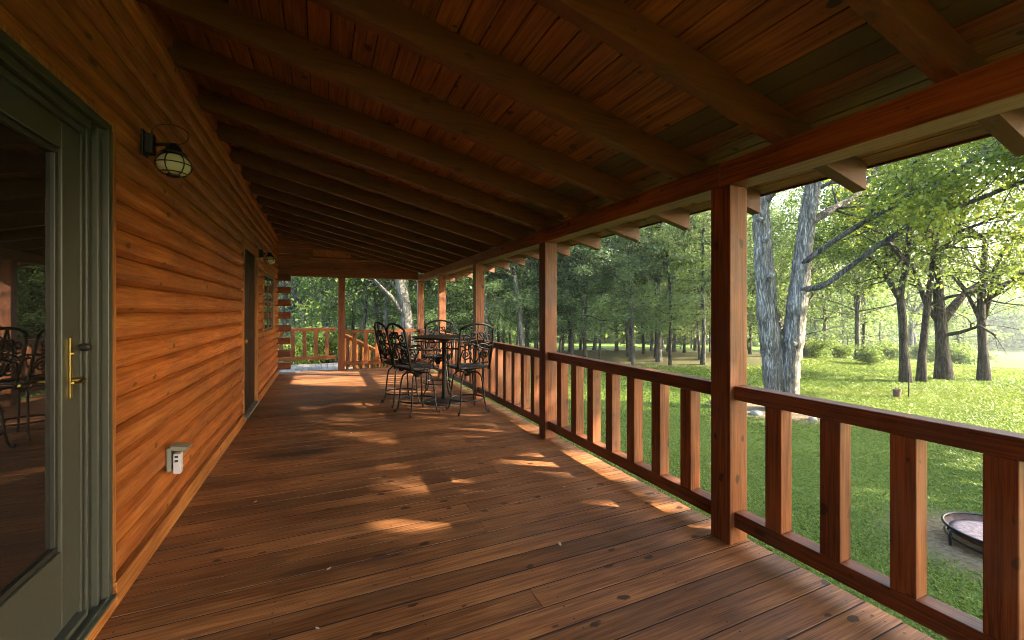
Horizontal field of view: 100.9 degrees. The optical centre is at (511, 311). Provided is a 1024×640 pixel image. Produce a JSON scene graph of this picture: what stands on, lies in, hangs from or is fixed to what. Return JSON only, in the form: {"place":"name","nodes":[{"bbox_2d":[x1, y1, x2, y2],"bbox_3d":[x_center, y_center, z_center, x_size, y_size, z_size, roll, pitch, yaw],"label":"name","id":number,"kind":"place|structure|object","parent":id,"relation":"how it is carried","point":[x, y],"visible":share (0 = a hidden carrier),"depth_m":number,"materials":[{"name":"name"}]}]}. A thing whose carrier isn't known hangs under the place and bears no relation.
{"place":"outdoors","nodes":[
{"label":"outdoors","id":0,"kind":"place"},
{"bbox_2d":[0,0,290,639],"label":"log house","id":1,"kind":"structure","parent":0,"point":[140,316],"depth_m":1.93,"materials":[{"name":"brown wood"}]},
{"bbox_2d":[0,28,116,639],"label":"patio door","id":2,"kind":"structure","parent":1,"relation":"in","point":[56,152],"depth_m":1.66,"materials":[{"name":"paint"}]},
{"bbox_2d":[141,124,192,177],"bbox_3d":[-1.913,-0.896,2.354,0.221,0.292,0.172,0,0,-24],"label":"wall lantern","id":3,"kind":"object","parent":1,"relation":"attached to","point":[172,161],"depth_m":2.32,"materials":[{"name":"metal"}]},
{"bbox_2d":[166,442,191,472],"bbox_3d":[-2.141,0.934,2.723,0.110,0.162,0.100,0,0,-24],"label":"outdoor outlet","id":4,"kind":"object","parent":1,"relation":"attached to","point":[172,449],"visible":0.96,"depth_m":2.68,"materials":[{"name":"grey plastic"}]},
{"bbox_2d":[173,451,182,473],"bbox_3d":[-2.146,0.975,2.720,0.046,0.130,0.053,0,0,-24],"label":"plug adapter","id":5,"kind":"object","parent":4,"relation":"attached to","point":[177,462],"visible":0.97,"depth_m":2.70,"materials":[{"name":"white plastic"}]},
{"bbox_2d":[239,237,258,419],"bbox_3d":[-3.646,0.219,5.797,0.182,2.299,1.235,0,0,-24],"label":"side door","id":6,"kind":"structure","parent":1,"relation":"in","point":[249,323],"depth_m":5.89,"materials":[{"name":"green wood"}]},
{"bbox_2d":[260,266,274,336],"bbox_3d":[-4.509,-0.165,7.820,0.056,1.180,1.750,0,0,-24],"label":"window","id":7,"kind":"structure","parent":1,"relation":"in","point":[268,286],"depth_m":7.81,"materials":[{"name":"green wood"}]},
{"bbox_2d":[136,0,1023,281],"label":"porch roof","id":8,"kind":"structure","parent":1,"relation":"attached to","point":[452,140],"depth_m":2.48,"materials":[{"name":"brown wood"}]},
{"bbox_2d":[279,363,337,372],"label":"side landing deck","id":9,"kind":"structure","parent":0,"point":[310,367],"depth_m":10.61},
{"bbox_2d":[278,328,335,360],"bbox_3d":[-6.490,0.872,10.752,3.738,0.847,0.090,0,0,-24],"label":"porch railing","id":10,"kind":"object","parent":9,"relation":"on","point":[305,356],"visible":0.43,"depth_m":11.21,"materials":[{"name":"brown wood"}]},
{"bbox_2d":[291,334,1023,639],"bbox_3d":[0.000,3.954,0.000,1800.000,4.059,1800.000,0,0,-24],"label":"lawn","id":11,"kind":"structure","parent":0,"point":[937,538],"depth_m":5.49,"materials":[{"name":"green plant"}]},
{"bbox_2d":[277,333,321,364],"bbox_3d":[-7.855,1.427,14.597,2.374,1.491,2.334,0,0,-37],"label":"bush","id":12,"kind":"object","parent":11,"relation":"on","point":[298,346],"visible":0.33,"depth_m":14.55,"materials":[{"name":"green plant"}]},
{"bbox_2d":[285,319,337,363],"bbox_3d":[-7.633,1.211,15.576,2.694,1.874,2.358,0,0,3],"label":"bush","id":13,"kind":"object","parent":11,"relation":"on","point":[321,336],"visible":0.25,"depth_m":15.14,"materials":[{"name":"green plant"}]},
{"bbox_2d":[278,247,345,336],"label":"broadleaf tree","id":14,"kind":"object","parent":11,"relation":"on","point":[283,309],"visible":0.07,"depth_m":18.28,"materials":[{"name":"green plant"}]},
{"bbox_2d":[308,327,349,365],"bbox_3d":[-7.119,1.379,15.931,2.315,1.866,2.258,0,0,33],"label":"bush","id":15,"kind":"object","parent":11,"relation":"on","point":[331,350],"visible":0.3,"depth_m":15.67,"materials":[{"name":"green plant"}]},
{"bbox_2d":[277,277,393,325],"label":"broadleaf tree","id":16,"kind":"object","parent":11,"relation":"on","point":[322,297],"visible":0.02,"depth_m":20.89,"materials":[{"name":"green plant"}]},
{"bbox_2d":[278,254,394,347],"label":"broadleaf tree","id":17,"kind":"object","parent":11,"relation":"on","point":[302,306],"visible":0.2,"depth_m":16.34,"materials":[{"name":"green plant"}]},
{"bbox_2d":[278,234,394,334],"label":"broadleaf tree","id":18,"kind":"object","parent":11,"relation":"on","point":[329,309],"visible":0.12,"depth_m":19.72,"materials":[{"name":"green plant"}]},
{"bbox_2d":[308,278,378,335],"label":"cedar tree","id":19,"kind":"object","parent":11,"relation":"on","point":[353,317],"visible":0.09,"depth_m":21.38,"materials":[{"name":"green plant"}]},
{"bbox_2d":[287,242,436,335],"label":"broadleaf tree","id":20,"kind":"object","parent":11,"relation":"on","point":[385,313],"visible":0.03,"depth_m":17.58,"materials":[{"name":"green plant"}]},
{"bbox_2d":[345,334,389,368],"bbox_3d":[-3.900,1.325,11.169,1.090,1.548,1.435,0,0,-24],"label":"landing stair","id":21,"kind":"object","parent":11,"relation":"on","point":[358,342],"visible":0.14,"depth_m":10.60,"materials":[{"name":"brown wood"}]},
{"bbox_2d":[320,261,415,328],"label":"broadleaf tree","id":22,"kind":"object","parent":11,"relation":"on","point":[376,303],"visible":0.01,"depth_m":21.61,"materials":[{"name":"green plant"}]},
{"bbox_2d":[318,249,434,316],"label":"broadleaf tree","id":23,"kind":"object","parent":11,"relation":"on","point":[356,294],"visible":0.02,"depth_m":14.65,"materials":[{"name":"green plant"}]},
{"bbox_2d":[330,262,427,337],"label":"broadleaf tree","id":24,"kind":"object","parent":11,"relation":"on","point":[365,316],"visible":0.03,"depth_m":19.51,"materials":[{"name":"green plant"}]},
{"bbox_2d":[374,279,416,358],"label":"leaning tree","id":25,"kind":"object","parent":11,"relation":"on","point":[402,305],"depth_m":14.82,"materials":[{"name":"grey plant"}]},
{"bbox_2d":[355,264,463,348],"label":"cedar tree","id":26,"kind":"object","parent":11,"relation":"on","point":[359,283],"visible":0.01,"depth_m":19.33,"materials":[{"name":"green plant"}]},
{"bbox_2d":[368,264,514,332],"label":"broadleaf tree","id":27,"kind":"object","parent":11,"relation":"on","point":[427,282],"visible":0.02,"depth_m":18.64,"materials":[{"name":"green plant"}]},
{"bbox_2d":[408,273,510,337],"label":"cedar tree","id":28,"kind":"object","parent":11,"relation":"on","point":[434,313],"visible":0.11,"depth_m":15.63,"materials":[{"name":"green plant"}]},
{"bbox_2d":[418,267,512,334],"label":"cedar tree","id":29,"kind":"object","parent":11,"relation":"on","point":[471,300],"visible":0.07,"depth_m":16.60,"materials":[{"name":"green plant"}]},
{"bbox_2d":[430,262,538,339],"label":"cedar tree","id":30,"kind":"object","parent":11,"relation":"on","point":[492,314],"visible":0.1,"depth_m":15.42,"materials":[{"name":"green plant"}]},
{"bbox_2d":[457,266,536,342],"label":"cedar tree","id":31,"kind":"object","parent":11,"relation":"on","point":[497,336],"visible":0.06,"depth_m":18.93,"materials":[{"name":"green plant"}]},
{"bbox_2d":[447,263,562,340],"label":"cedar tree","id":32,"kind":"object","parent":11,"relation":"on","point":[531,329],"visible":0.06,"depth_m":17.75,"materials":[{"name":"green plant"}]},
{"bbox_2d":[485,258,572,346],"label":"cedar tree","id":33,"kind":"object","parent":11,"relation":"on","point":[528,292],"visible":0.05,"depth_m":17.44,"materials":[{"name":"green plant"}]},
{"bbox_2d":[459,235,616,365],"bbox_3d":[-0.029,-3.017,15.207,10.142,10.478,8.683,0,0,-7],"label":"broadleaf tree","id":34,"kind":"object","parent":11,"relation":"on","point":[511,270],"visible":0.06,"depth_m":15.91,"materials":[{"name":"green plant"}]},
{"bbox_2d":[496,259,595,348],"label":"cedar tree","id":35,"kind":"object","parent":11,"relation":"on","point":[536,334],"visible":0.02,"depth_m":18.75,"materials":[{"name":"green plant"}]},
{"bbox_2d":[508,258,594,351],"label":"cedar tree","id":36,"kind":"object","parent":11,"relation":"on","point":[535,277],"visible":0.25,"depth_m":17.11,"materials":[{"name":"green plant"}]},
{"bbox_2d":[520,248,613,352],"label":"cedar tree","id":37,"kind":"object","parent":11,"relation":"on","point":[560,344],"visible":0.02,"depth_m":18.33,"materials":[{"name":"green plant"}]},
{"bbox_2d":[529,240,617,354],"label":"cedar tree","id":38,"kind":"object","parent":11,"relation":"on","point":[572,337],"visible":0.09,"depth_m":17.36,"materials":[{"name":"green plant"}]},
{"bbox_2d":[525,245,645,356],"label":"broadleaf tree","id":39,"kind":"object","parent":11,"relation":"on","point":[578,297],"visible":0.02,"depth_m":17.87,"materials":[{"name":"green plant"}]},
{"bbox_2d":[557,235,638,356],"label":"cedar tree","id":40,"kind":"object","parent":11,"relation":"on","point":[582,255],"visible":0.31,"depth_m":15.78,"materials":[{"name":"green plant"}]},
{"bbox_2d":[560,235,659,359],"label":"cedar tree","id":41,"kind":"object","parent":11,"relation":"on","point":[600,336],"visible":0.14,"depth_m":17.35,"materials":[{"name":"green plant"}]},
{"bbox_2d":[576,226,666,356],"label":"cedar tree","id":42,"kind":"object","parent":11,"relation":"on","point":[627,337],"visible":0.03,"depth_m":18.85,"materials":[{"name":"green plant"}]},
{"bbox_2d":[575,250,667,350],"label":"broadleaf tree","id":43,"kind":"object","parent":11,"relation":"on","point":[616,344],"visible":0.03,"depth_m":21.20,"materials":[{"name":"green plant"}]},
{"bbox_2d":[581,227,685,364],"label":"cedar tree","id":44,"kind":"object","parent":11,"relation":"on","point":[624,258],"visible":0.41,"depth_m":15.90,"materials":[{"name":"green plant"}]},
{"bbox_2d":[576,226,700,361],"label":"cedar tree","id":45,"kind":"object","parent":11,"relation":"on","point":[627,303],"visible":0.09,"depth_m":16.97,"materials":[{"name":"green plant"}]},
{"bbox_2d":[612,229,677,353],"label":"cedar tree","id":46,"kind":"object","parent":11,"relation":"on","point":[642,343],"visible":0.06,"depth_m":20.23,"materials":[{"name":"green plant"}]},
{"bbox_2d":[278,263,1023,350],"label":"distant wood","id":47,"kind":"object","parent":11,"relation":"on","point":[1016,340],"visible":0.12,"depth_m":62.39,"materials":[{"name":"green plant"}]},
{"bbox_2d":[607,223,699,357],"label":"cedar tree","id":48,"kind":"object","parent":11,"relation":"on","point":[654,293],"visible":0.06,"depth_m":18.12,"materials":[{"name":"green plant"}]},
{"bbox_2d":[604,222,710,364],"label":"cedar tree","id":49,"kind":"object","parent":11,"relation":"on","point":[675,313],"visible":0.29,"depth_m":15.61,"materials":[{"name":"green plant"}]},
{"bbox_2d":[645,212,710,359],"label":"cedar tree","id":50,"kind":"object","parent":11,"relation":"on","point":[698,337],"visible":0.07,"depth_m":17.78,"materials":[{"name":"green plant"}]},
{"bbox_2d":[653,217,710,352],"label":"cedar tree","id":51,"kind":"object","parent":11,"relation":"on","point":[684,345],"visible":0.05,"depth_m":21.06,"materials":[{"name":"green plant"}]},
{"bbox_2d":[579,210,788,361],"bbox_3d":[5.816,-2.789,16.468,8.442,9.964,7.504,0,0,26],"label":"broadleaf tree","id":52,"kind":"object","parent":11,"relation":"on","point":[658,357],"visible":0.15,"depth_m":15.72,"materials":[{"name":"green plant"}]},
{"bbox_2d":[651,211,754,364],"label":"cedar tree","id":53,"kind":"object","parent":11,"relation":"on","point":[695,241],"visible":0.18,"depth_m":15.82,"materials":[{"name":"green plant"}]},
{"bbox_2d":[683,214,757,356],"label":"cedar tree","id":54,"kind":"object","parent":11,"relation":"on","point":[748,235],"visible":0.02,"depth_m":17.94,"materials":[{"name":"green plant"}]},
{"bbox_2d":[695,209,789,330],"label":"cedar tree","id":55,"kind":"object","parent":11,"relation":"on","point":[749,239],"visible":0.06,"depth_m":18.77,"materials":[{"name":"green plant"}]},
{"bbox_2d":[706,190,818,353],"bbox_3d":[11.765,-4.246,20.966,4.907,13.080,4.634,0,0,-3],"label":"cedar tree","id":56,"kind":"object","parent":11,"relation":"on","point":[750,327],"visible":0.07,"depth_m":20.30,"materials":[{"name":"green plant"}]},
{"bbox_2d":[683,186,891,346],"bbox_3d":[11.302,-1.821,18.826,7.422,8.056,7.589,0,0,-6],"label":"broadleaf tree","id":57,"kind":"object","parent":11,"relation":"on","point":[780,316],"visible":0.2,"depth_m":17.35,"materials":[{"name":"green plant"}]},
{"bbox_2d":[747,182,871,321],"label":"broadleaf tree","id":58,"kind":"object","parent":11,"relation":"on","point":[786,207],"visible":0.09,"depth_m":19.91,"materials":[{"name":"green plant"}]},
{"bbox_2d":[803,337,837,357],"bbox_3d":[13.434,1.629,18.433,1.750,1.118,1.781,0,0,-14],"label":"bush","id":59,"kind":"object","parent":11,"relation":"on","point":[812,348],"visible":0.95,"depth_m":18.36,"materials":[{"name":"green plant"}]},
{"bbox_2d":[749,219,897,356],"bbox_3d":[13.716,-0.976,20.021,6.078,6.453,5.945,0,0,1],"label":"broadleaf tree","id":60,"kind":"object","parent":11,"relation":"on","point":[814,294],"visible":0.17,"depth_m":18.93,"materials":[{"name":"green plant"}]},
{"bbox_2d":[773,191,873,335],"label":"broadleaf tree","id":61,"kind":"object","parent":11,"relation":"on","point":[821,296],"visible":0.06,"depth_m":23.78,"materials":[{"name":"green plant"}]},
{"bbox_2d":[822,339,854,358],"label":"bush","id":62,"kind":"object","parent":11,"relation":"on","point":[844,351],"visible":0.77,"depth_m":18.71,"materials":[{"name":"green plant"}]},
{"bbox_2d":[810,186,880,345],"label":"cedar tree","id":63,"kind":"object","parent":11,"relation":"on","point":[844,321],"visible":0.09,"depth_m":26.82,"materials":[{"name":"green plant"}]},
{"bbox_2d":[775,204,925,356],"bbox_3d":[16.697,-1.974,22.262,7.810,9.218,6.942,0,0,32],"label":"broadleaf tree","id":64,"kind":"object","parent":11,"relation":"on","point":[825,313],"visible":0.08,"depth_m":22.00,"materials":[{"name":"green plant"}]},
{"bbox_2d":[811,187,921,345],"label":"cedar tree","id":65,"kind":"object","parent":11,"relation":"on","point":[863,324],"visible":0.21,"depth_m":21.13,"materials":[{"name":"green plant"}]},
{"bbox_2d":[849,342,891,365],"bbox_3d":[13.612,1.637,15.961,1.179,0.937,1.347,0,0,-43],"label":"bush","id":66,"kind":"object","parent":11,"relation":"on","point":[867,355],"visible":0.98,"depth_m":15.88,"materials":[{"name":"green plant"}]},
{"bbox_2d":[771,169,971,358],"bbox_3d":[15.201,-2.441,18.279,7.062,9.378,7.945,0,0,-12],"label":"broadleaf tree","id":67,"kind":"object","parent":11,"relation":"on","point":[857,310],"visible":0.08,"depth_m":17.98,"materials":[{"name":"green plant"}]},
{"bbox_2d":[773,188,975,358],"bbox_3d":[15.540,-2.175,19.096,6.865,9.117,7.724,0,0,-32],"label":"broadleaf tree","id":68,"kind":"object","parent":11,"relation":"on","point":[854,296],"visible":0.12,"depth_m":19.04,"materials":[{"name":"green plant"}]},
{"bbox_2d":[841,233,911,343],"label":"cedar tree","id":69,"kind":"object","parent":11,"relation":"on","point":[879,333],"visible":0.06,"depth_m":33.25,"materials":[{"name":"green plant"}]},
{"bbox_2d":[752,137,1023,407],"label":"oak tree","id":70,"kind":"object","parent":11,"relation":"on","point":[781,366],"visible":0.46,"depth_m":7.97,"materials":[{"name":"green plant"}]},
{"bbox_2d":[752,149,1023,382],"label":"lawn tree","id":71,"kind":"object","parent":11,"relation":"on","point":[904,355],"visible":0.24,"depth_m":11.74,"materials":[{"name":"green plant"}]},
{"bbox_2d":[869,339,911,360],"bbox_3d":[18.674,1.972,20.869,1.781,1.435,1.737,0,0,-35],"label":"bush","id":72,"kind":"object","parent":11,"relation":"on","point":[893,353],"visible":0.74,"depth_m":20.70,"materials":[{"name":"green plant"}]},
{"bbox_2d":[794,141,1023,380],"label":"lawn tree","id":73,"kind":"object","parent":11,"relation":"on","point":[940,314],"visible":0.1,"depth_m":12.35,"materials":[{"name":"green plant"}]},
{"bbox_2d":[797,148,1023,382],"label":"lawn tree","id":74,"kind":"object","parent":11,"relation":"on","point":[921,371],"visible":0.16,"depth_m":10.86,"materials":[{"name":"green plant"}]},
{"bbox_2d":[869,271,961,345],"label":"broadleaf tree","id":75,"kind":"object","parent":11,"relation":"on","point":[914,335],"visible":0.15,"depth_m":35.30,"materials":[{"name":"green plant"}]},
{"bbox_2d":[909,337,934,362],"bbox_3d":[20.517,1.980,20.902,1.730,1.374,1.976,0,0,25],"label":"bush","id":76,"kind":"object","parent":11,"relation":"on","point":[930,351],"visible":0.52,"depth_m":20.90,"materials":[{"name":"green plant"}]},
{"bbox_2d":[829,141,1023,380],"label":"lawn tree","id":77,"kind":"object","parent":11,"relation":"on","point":[982,307],"visible":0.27,"depth_m":12.05,"materials":[{"name":"green plant"}]},
{"bbox_2d":[868,226,995,344],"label":"broadleaf tree","id":78,"kind":"object","parent":11,"relation":"on","point":[911,309],"visible":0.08,"depth_m":29.89,"materials":[{"name":"green plant"}]},
{"bbox_2d":[886,238,1007,358],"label":"broadleaf tree","id":79,"kind":"object","parent":11,"relation":"on","point":[911,326],"visible":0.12,"depth_m":27.05,"materials":[{"name":"green plant"}]},
{"bbox_2d":[894,234,1023,345],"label":"broadleaf tree","id":80,"kind":"object","parent":11,"relation":"on","point":[997,307],"visible":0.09,"depth_m":29.83,"materials":[{"name":"green plant"}]},
{"bbox_2d":[941,511,982,553],"bbox_3d":[4.098,1.915,3.522,0.741,0.157,0.766,0,0,-24],"label":"fire pit","id":81,"kind":"object","parent":11,"relation":"on","point":[963,525],"visible":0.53,"depth_m":3.69,"materials":[{"name":"metal"}]},
{"bbox_2d":[913,241,1013,349],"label":"cedar tree","id":82,"kind":"object","parent":11,"relation":"on","point":[971,319],"visible":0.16,"depth_m":28.55,"materials":[{"name":"green plant"}]},
{"bbox_2d":[949,338,1005,364],"bbox_3d":[21.868,2.033,20.635,2.374,1.491,2.334,0,0,8],"label":"bush","id":83,"kind":"object","parent":11,"relation":"on","point":[959,352],"visible":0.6,"depth_m":20.18,"materials":[{"name":"green plant"}]},
{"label":"porch deck framing","id":84,"kind":"structure","parent":11,"relation":"on","visible":0},
{"bbox_2d":[94,367,934,639],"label":"porch deck","id":85,"kind":"structure","parent":84,"relation":"on","point":[792,618],"depth_m":2.50,"materials":[{"name":"brown wood"}]},
{"bbox_2d":[338,278,344,369],"bbox_3d":[-4.065,0.302,10.079,0.148,2.194,0.140,0,0,-24],"label":"porch post","id":86,"kind":"object","parent":85,"relation":"on","point":[341,323],"visible":1,"depth_m":10.02,"materials":[{"name":"brown wood"}]},
{"bbox_2d":[345,329,417,365],"bbox_3d":[-3.207,0.872,10.468,1.733,0.847,0.090,0,0,-24],"label":"porch railing","id":87,"kind":"object","parent":86,"relation":"attached to","point":[365,361],"visible":0.66,"depth_m":10.28,"materials":[{"name":"brown wood"}]},
{"bbox_2d":[374,321,422,407],"bbox_3d":[-1.728,0.774,6.366,0.632,1.250,0.561,0,0,-36],"label":"bar stool","id":88,"kind":"object","parent":85,"relation":"on","point":[380,342],"visible":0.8,"depth_m":6.27,"materials":[{"name":"brown metal"}]},
{"bbox_2d":[386,323,440,417],"bbox_3d":[-1.358,0.774,5.790,0.632,1.250,0.561,0,0,-42],"label":"bar stool","id":89,"kind":"object","parent":85,"relation":"on","point":[416,368],"visible":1,"depth_m":5.70,"materials":[{"name":"brown metal"}]},
{"bbox_2d":[417,281,423,360],"bbox_3d":[-2.348,0.322,10.853,0.148,2.155,0.140,0,0,-24],"label":"porch post","id":90,"kind":"object","parent":85,"relation":"on","point":[420,305],"visible":0.54,"depth_m":10.79,"materials":[{"name":"brown wood"}]},
{"bbox_2d":[421,320,454,394],"bbox_3d":[-1.272,0.774,7.301,0.561,1.250,0.632,0,0,-4],"label":"bar stool","id":91,"kind":"object","parent":85,"relation":"on","point":[438,360],"visible":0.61,"depth_m":7.42,"materials":[{"name":"brown metal"}]},
{"bbox_2d":[438,275,445,377],"bbox_3d":[-1.480,0.322,8.914,0.148,2.155,0.140,0,0,-24],"label":"porch post","id":92,"kind":"object","parent":85,"relation":"on","point":[441,297],"visible":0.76,"depth_m":8.85,"materials":[{"name":"brown wood"}]},
{"bbox_2d":[420,329,437,370],"bbox_3d":[-1.908,0.872,9.886,0.092,0.847,1.983,0,0,-24],"label":"porch railing","id":93,"kind":"object","parent":92,"relation":"attached to","point":[426,361],"visible":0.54,"depth_m":9.86,"materials":[{"name":"brown wood"}]},
{"bbox_2d":[412,335,475,405],"bbox_3d":[-1.054,0.893,6.562,0.984,1.013,0.984,0,0,-24],"label":"bar table","id":94,"kind":"object","parent":85,"relation":"on","point":[443,400],"visible":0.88,"depth_m":6.48,"materials":[{"name":"brown metal"}]},
{"bbox_2d":[444,322,493,415],"bbox_3d":[-0.591,0.774,5.864,0.561,1.250,0.632,0,0,-30],"label":"bar stool","id":95,"kind":"object","parent":85,"relation":"on","point":[467,368],"visible":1,"depth_m":5.73,"materials":[{"name":"brown metal"}]},
{"bbox_2d":[473,264,483,398],"bbox_3d":[-0.540,0.322,6.814,0.148,2.155,0.140,0,0,-24],"label":"porch post","id":96,"kind":"object","parent":85,"relation":"on","point":[478,292],"visible":0.76,"depth_m":6.75,"materials":[{"name":"brown wood"}]},
{"bbox_2d":[441,333,472,389],"bbox_3d":[-1.004,0.872,7.866,0.092,0.847,2.158,0,0,-24],"label":"porch railing","id":97,"kind":"object","parent":96,"relation":"attached to","point":[467,381],"visible":0.44,"depth_m":7.57,"materials":[{"name":"brown wood"}]},
{"bbox_2d":[478,339,538,423],"bbox_3d":[-0.064,0.872,5.767,0.092,0.847,2.158,0,0,-24],"label":"porch railing","id":98,"kind":"object","parent":96,"relation":"attached to","point":[501,378],"visible":0.77,"depth_m":5.48,"materials":[{"name":"brown wood"}]},
{"bbox_2d":[102,367,902,639],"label":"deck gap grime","id":99,"kind":"object","parent":85,"relation":"on","point":[876,637],"visible":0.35,"depth_m":2.38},
{"bbox_2d":[112,390,905,639],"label":"deck nail heads","id":100,"kind":"object","parent":85,"relation":"on","point":[402,548],"visible":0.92,"depth_m":2.47,"materials":[{"name":"metal"}]},
{"bbox_2d":[539,242,556,438],"bbox_3d":[0.400,0.322,4.715,0.148,2.155,0.140,0,0,-24],"label":"porch post","id":101,"kind":"object","parent":85,"relation":"on","point":[547,327],"visible":1,"depth_m":4.65,"materials":[{"name":"brown wood"}]},
{"bbox_2d":[711,185,746,544],"bbox_3d":[1.340,0.322,2.616,0.148,2.155,0.140,0,0,-24],"label":"porch post","id":102,"kind":"object","parent":85,"relation":"on","point":[728,346],"visible":1,"depth_m":2.56,"materials":[{"name":"brown wood"}]},
{"bbox_2d":[548,352,710,513],"bbox_3d":[0.875,0.872,3.668,0.092,0.847,2.158,0,0,-24],"label":"porch railing","id":103,"kind":"object","parent":102,"relation":"attached to","point":[685,487],"visible":0.91,"depth_m":3.37,"materials":[{"name":"brown wood"}]},
{"bbox_2d":[735,385,1023,639],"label":"porch railing","id":104,"kind":"object","parent":102,"relation":"attached to","point":[902,589],"visible":1,"depth_m":1.80,"materials":[{"name":"brown wood"}]},
{"bbox_2d":[602,151,1023,302],"label":"sky","id":105,"kind":"structure","parent":0,"point":[975,151],"materials":[{"name":"white"}]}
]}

